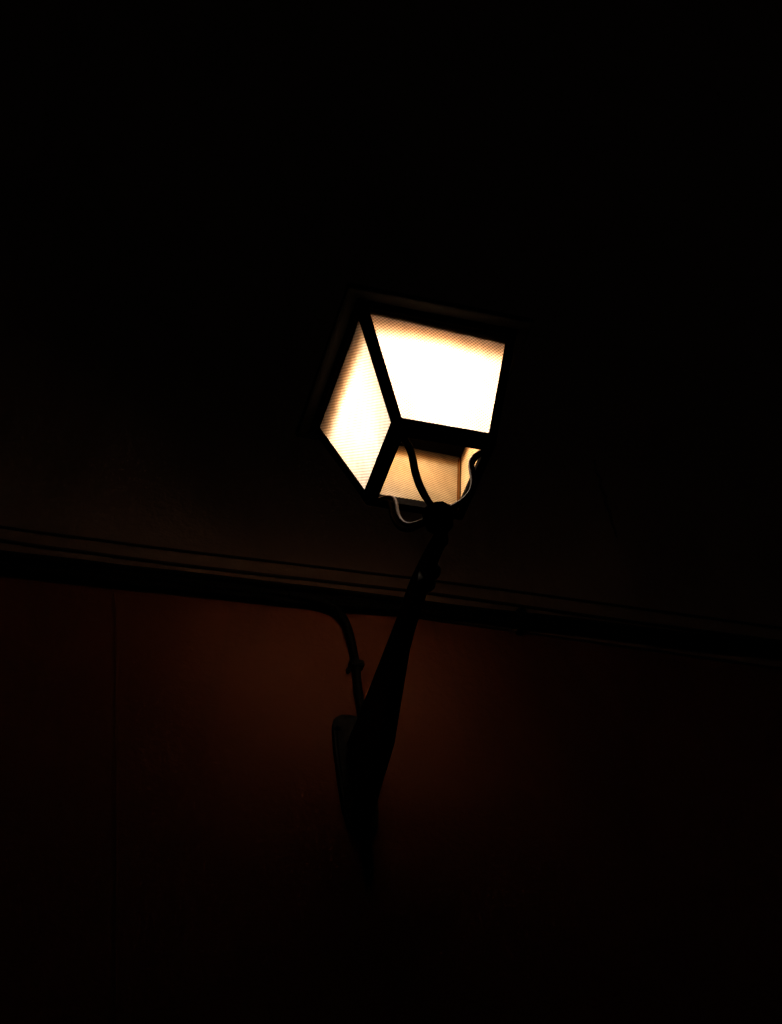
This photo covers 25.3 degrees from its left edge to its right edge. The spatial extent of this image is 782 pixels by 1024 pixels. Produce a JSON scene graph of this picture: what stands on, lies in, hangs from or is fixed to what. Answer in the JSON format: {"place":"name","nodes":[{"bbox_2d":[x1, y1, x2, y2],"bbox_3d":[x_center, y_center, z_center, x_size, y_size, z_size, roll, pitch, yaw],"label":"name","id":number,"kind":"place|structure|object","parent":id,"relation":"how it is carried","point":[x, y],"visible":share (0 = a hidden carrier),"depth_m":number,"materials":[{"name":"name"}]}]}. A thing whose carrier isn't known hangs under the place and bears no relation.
{"place":"outdoors","nodes":[
{"label":"outdoors","id":0,"kind":"place"},
{"label":"ground","id":1,"kind":"structure","parent":0,"visible":0},
{"bbox_2d":[0,0,781,1023],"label":"house facade","id":2,"kind":"structure","parent":1,"relation":"on","point":[210,210],"depth_m":4.76,"materials":[{"name":"ceramic"}]},
{"bbox_2d":[0,550,781,657],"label":"cable bundle","id":3,"kind":"object","parent":2,"relation":"attached to","point":[521,619],"visible":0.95,"depth_m":4.43,"materials":[{"name":"black rubber"}]},
{"bbox_2d":[288,591,364,716],"bbox_3d":[-0.155,0.352,4.283,0.187,0.388,0.031,14,-51,-20],"label":"drop cable","id":4,"kind":"object","parent":3,"relation":"hanging from","point":[356,665],"visible":0.92,"depth_m":4.35,"materials":[{"name":"black rubber"}]},
{"bbox_2d":[0,539,781,642],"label":"cable","id":5,"kind":"object","parent":2,"relation":"attached to","point":[367,586],"visible":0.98,"depth_m":4.52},
{"bbox_2d":[0,525,781,628],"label":"cable","id":6,"kind":"object","parent":2,"relation":"attached to","point":[351,570],"visible":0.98,"depth_m":4.56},
{"bbox_2d":[295,283,532,883],"bbox_3d":[0.016,0.077,3.984,0.448,1.233,0.914,9,-49,-16],"label":"wall lamp","id":7,"kind":"object","parent":2,"relation":"attached to","point":[403,408],"visible":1,"depth_m":3.90,"materials":[{"name":"black metal"}]}
]}

